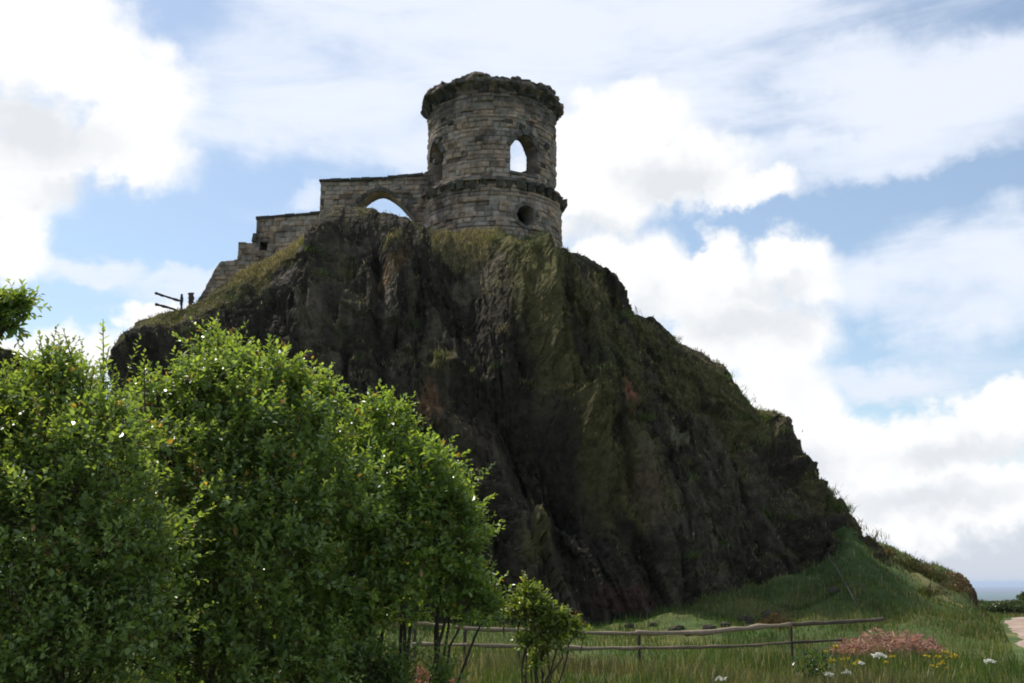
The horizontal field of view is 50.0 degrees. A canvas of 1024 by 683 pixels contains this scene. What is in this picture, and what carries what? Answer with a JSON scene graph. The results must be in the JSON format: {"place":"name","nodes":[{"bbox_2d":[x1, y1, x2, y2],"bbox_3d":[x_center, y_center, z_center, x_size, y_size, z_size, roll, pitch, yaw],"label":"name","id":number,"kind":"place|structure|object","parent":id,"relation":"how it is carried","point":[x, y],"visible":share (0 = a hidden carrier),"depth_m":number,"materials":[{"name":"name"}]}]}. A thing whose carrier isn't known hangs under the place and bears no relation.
{"place":"outdoors","nodes":[
{"label":"outdoors","id":0,"kind":"place"},
{"bbox_2d":[0,348,34,379],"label":"rock outcrop","id":1,"kind":"object","parent":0,"point":[7,355],"visible":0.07,"depth_m":43.70,"materials":[{"name":"grey stone"}]},
{"bbox_2d":[93,206,892,625],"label":"crag hill","id":2,"kind":"structure","parent":0,"point":[535,446],"depth_m":41.50,"materials":[{"name":"grey stone"}]},
{"bbox_2d":[155,292,194,309],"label":"broken fence","id":3,"kind":"object","parent":2,"relation":"on","point":[191,298],"visible":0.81,"depth_m":48.32,"materials":[{"name":"brown wood"}]},
{"bbox_2d":[198,169,432,301],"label":"castle wall","id":4,"kind":"structure","parent":2,"relation":"on","point":[403,192],"depth_m":53.84,"materials":[{"name":"stone"}]},
{"bbox_2d":[420,71,567,249],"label":"round tower","id":5,"kind":"structure","parent":2,"relation":"on","point":[479,123],"depth_m":52.47,"materials":[{"name":"stone"}]},
{"bbox_2d":[94,203,897,624],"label":"ledge grass","id":6,"kind":"structure","parent":2,"relation":"on","point":[252,271],"depth_m":47.16,"materials":[{"name":"green plant"}]},
{"bbox_2d":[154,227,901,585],"bbox_3d":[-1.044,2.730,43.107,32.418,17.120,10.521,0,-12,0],"label":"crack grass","id":7,"kind":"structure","parent":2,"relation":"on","point":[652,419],"depth_m":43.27,"materials":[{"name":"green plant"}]},
{"bbox_2d":[0,0,1023,586],"label":"sky","id":8,"kind":"structure","parent":0,"point":[823,200],"materials":[{"name":"blue"}]},
{"bbox_2d":[6,526,1023,682],"bbox_3d":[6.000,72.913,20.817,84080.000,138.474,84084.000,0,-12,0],"label":"ground","id":9,"kind":"structure","parent":0,"point":[989,594],"depth_m":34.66,"materials":[{"name":"green plant"}]},
{"bbox_2d":[0,278,51,353],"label":"leafy tree","id":10,"kind":"object","parent":9,"relation":"on","point":[15,304],"visible":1,"depth_m":7.69,"materials":[{"name":"green plant"}]},
{"bbox_2d":[0,319,218,682],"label":"leafy bush","id":11,"kind":"object","parent":9,"relation":"on","point":[61,600],"visible":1,"depth_m":7.50,"materials":[{"name":"green plant"}]},
{"bbox_2d":[67,312,396,682],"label":"leafy bush","id":12,"kind":"object","parent":9,"relation":"on","point":[245,509],"visible":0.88,"depth_m":9.17,"materials":[{"name":"green plant"}]},
{"bbox_2d":[241,379,514,682],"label":"leafy bush","id":13,"kind":"object","parent":9,"relation":"on","point":[439,498],"visible":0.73,"depth_m":10.42,"materials":[{"name":"green plant"}]},
{"bbox_2d":[316,622,474,682],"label":"bush","id":14,"kind":"object","parent":9,"relation":"on","point":[378,668],"visible":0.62,"depth_m":9.81,"materials":[{"name":"green plant"}]},
{"bbox_2d":[408,664,469,682],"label":"bracken heap","id":15,"kind":"object","parent":9,"relation":"on","point":[428,677],"visible":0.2,"depth_m":16.13,"materials":[{"name":"brown plant"}]},
{"bbox_2d":[503,570,595,682],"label":"sapling","id":16,"kind":"object","parent":9,"relation":"on","point":[531,599],"visible":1,"depth_m":12.51,"materials":[{"name":"green plant"}]},
{"bbox_2d":[624,623,634,627],"bbox_3d":[3.525,8.549,32.990,0.317,0.194,0.246,0,-12,0],"label":"fallen stone","id":17,"kind":"object","parent":9,"relation":"on","point":[630,625],"visible":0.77,"depth_m":32.89,"materials":[{"name":"grey stone"}]},
{"bbox_2d":[412,617,884,667],"bbox_3d":[3.613,6.996,24.948,11.813,1.307,1.075,3,-13,-15],"label":"rail fence","id":18,"kind":"object","parent":9,"relation":"on","point":[790,625],"visible":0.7,"depth_m":24.47,"materials":[{"name":"brown wood"}]},
{"bbox_2d":[668,626,680,630],"bbox_3d":[4.803,8.528,32.478,0.371,0.225,0.308,0,-12,0],"label":"fallen stone","id":19,"kind":"object","parent":9,"relation":"on","point":[673,628],"visible":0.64,"depth_m":32.36,"materials":[{"name":"grey stone"}]},
{"bbox_2d":[702,624,715,629],"bbox_3d":[5.800,8.446,32.284,0.436,0.261,0.329,0,-12,0],"label":"fallen stone","id":20,"kind":"object","parent":9,"relation":"on","point":[708,626],"visible":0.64,"depth_m":32.17,"materials":[{"name":"grey stone"}]},
{"bbox_2d":[719,622,730,626],"bbox_3d":[6.375,8.496,32.791,0.383,0.244,0.312,0,-12,0],"label":"fallen stone","id":21,"kind":"object","parent":9,"relation":"on","point":[728,624],"visible":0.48,"depth_m":32.68,"materials":[{"name":"grey stone"}]},
{"bbox_2d":[737,616,753,623],"bbox_3d":[7.245,8.666,34.038,0.492,0.334,0.423,0,-12,0],"label":"fallen stone","id":22,"kind":"object","parent":9,"relation":"on","point":[747,618],"visible":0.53,"depth_m":33.90,"materials":[{"name":"grey stone"}]},
{"bbox_2d":[762,610,780,618],"bbox_3d":[8.112,8.596,34.299,0.640,0.392,0.474,0,-12,0],"label":"fallen stone","id":23,"kind":"object","parent":9,"relation":"on","point":[767,613],"visible":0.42,"depth_m":34.17,"materials":[{"name":"grey stone"}]},
{"bbox_2d":[754,610,795,628],"bbox_3d":[8.002,8.421,33.237,1.452,0.619,0.917,0,-12,0],"label":"scrub bush","id":24,"kind":"object","parent":9,"relation":"on","point":[772,616],"visible":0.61,"depth_m":33.16,"materials":[{"name":"brown plant"}]},
{"bbox_2d":[781,647,838,682],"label":"weed","id":25,"kind":"object","parent":9,"relation":"on","point":[812,662],"visible":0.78,"depth_m":19.20,"materials":[{"name":"green plant"}]},
{"bbox_2d":[824,672,833,681],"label":"white flower","id":26,"kind":"object","parent":9,"relation":"on","point":[830,674],"visible":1,"depth_m":15.15,"materials":[{"name":"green plant"}]},
{"bbox_2d":[828,588,840,594],"bbox_3d":[10.354,8.030,35.243,0.410,0.263,0.344,0,-12,0],"label":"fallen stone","id":27,"kind":"object","parent":9,"relation":"on","point":[832,590],"visible":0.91,"depth_m":35.13,"materials":[{"name":"grey stone"}]},
{"bbox_2d":[827,557,858,608],"bbox_3d":[10.900,7.952,36.497,0.172,1.689,5.151,-1,-12,7],"label":"fallen pole","id":28,"kind":"object","parent":9,"relation":"on","point":[844,582],"visible":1,"depth_m":35.16,"materials":[{"name":"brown wood"}]},
{"bbox_2d":[841,668,850,677],"bbox_3d":[4.740,4.888,15.509,0.134,0.524,0.150,0,-12,0],"label":"white flower","id":29,"kind":"object","parent":9,"relation":"on","point":[845,672],"visible":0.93,"depth_m":15.54,"materials":[{"name":"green plant"}]},
{"bbox_2d":[696,522,1023,640],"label":"bank grass","id":30,"kind":"structure","parent":9,"relation":"on","point":[990,617],"depth_m":35.82,"materials":[{"name":"green plant"}]},
{"bbox_2d":[871,652,887,682],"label":"white flower","id":31,"kind":"object","parent":9,"relation":"on","point":[878,654],"visible":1,"depth_m":14.90,"materials":[{"name":"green plant"}]},
{"bbox_2d":[825,626,951,659],"bbox_3d":[9.441,7.669,27.605,3.097,1.026,2.502,0,-12,0],"label":"bracken heap","id":32,"kind":"object","parent":9,"relation":"on","point":[874,640],"visible":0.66,"depth_m":27.28,"materials":[{"name":"plant"}]},
{"bbox_2d":[881,544,897,556],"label":"scrub bush","id":33,"kind":"object","parent":9,"relation":"on","point":[889,551],"visible":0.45,"depth_m":43.72,"materials":[{"name":"green plant"}]},
{"bbox_2d":[894,551,924,567],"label":"scrub bush","id":34,"kind":"object","parent":9,"relation":"on","point":[910,561],"visible":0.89,"depth_m":43.08,"materials":[{"name":"green plant"}]},
{"bbox_2d":[910,561,941,574],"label":"scrub bush","id":35,"kind":"object","parent":9,"relation":"on","point":[928,569],"visible":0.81,"depth_m":42.88,"materials":[{"name":"green plant"}]},
{"bbox_2d":[912,584,955,596],"bbox_3d":[14.370,8.527,37.914,1.741,0.616,1.616,0,-12,0],"label":"scrub bush","id":36,"kind":"object","parent":9,"relation":"on","point":[929,591],"visible":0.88,"depth_m":37.64,"materials":[{"name":"green plant"}]},
{"bbox_2d":[922,569,957,582],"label":"scrub bush","id":37,"kind":"object","parent":9,"relation":"on","point":[941,577],"visible":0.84,"depth_m":42.31,"materials":[{"name":"green plant"}]},
{"bbox_2d":[938,578,972,593],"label":"scrub bush","id":38,"kind":"object","parent":9,"relation":"on","point":[960,588],"visible":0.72,"depth_m":41.37,"materials":[{"name":"brown plant"}]},
{"bbox_2d":[945,571,977,606],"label":"rock outcrop","id":39,"kind":"object","parent":9,"relation":"on","point":[960,578],"visible":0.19,"depth_m":43.68,"materials":[{"name":"grey stone"}]},
{"bbox_2d":[978,599,999,604],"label":"hedge","id":40,"kind":"object","parent":9,"relation":"on","point":[981,601],"visible":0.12,"depth_m":63.76,"materials":[{"name":"green plant"}]},
{"bbox_2d":[984,659,996,682],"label":"white flower","id":41,"kind":"object","parent":9,"relation":"on","point":[991,661],"visible":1,"depth_m":16.81,"materials":[{"name":"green plant"}]},
{"bbox_2d":[978,598,1023,614],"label":"hedge","id":42,"kind":"object","parent":9,"relation":"on","point":[1009,606],"visible":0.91,"depth_m":55.98,"materials":[{"name":"green plant"}]},
{"bbox_2d":[1015,591,1023,599],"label":"tree","id":43,"kind":"object","parent":9,"relation":"on","point":[1020,596],"visible":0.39,"depth_m":60.40,"materials":[{"name":"green plant"}]},
{"bbox_2d":[1004,617,1023,646],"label":"dirt path","id":44,"kind":"structure","parent":0,"point":[1016,624],"depth_m":39.65,"materials":[{"name":"beige soil"}]}
]}

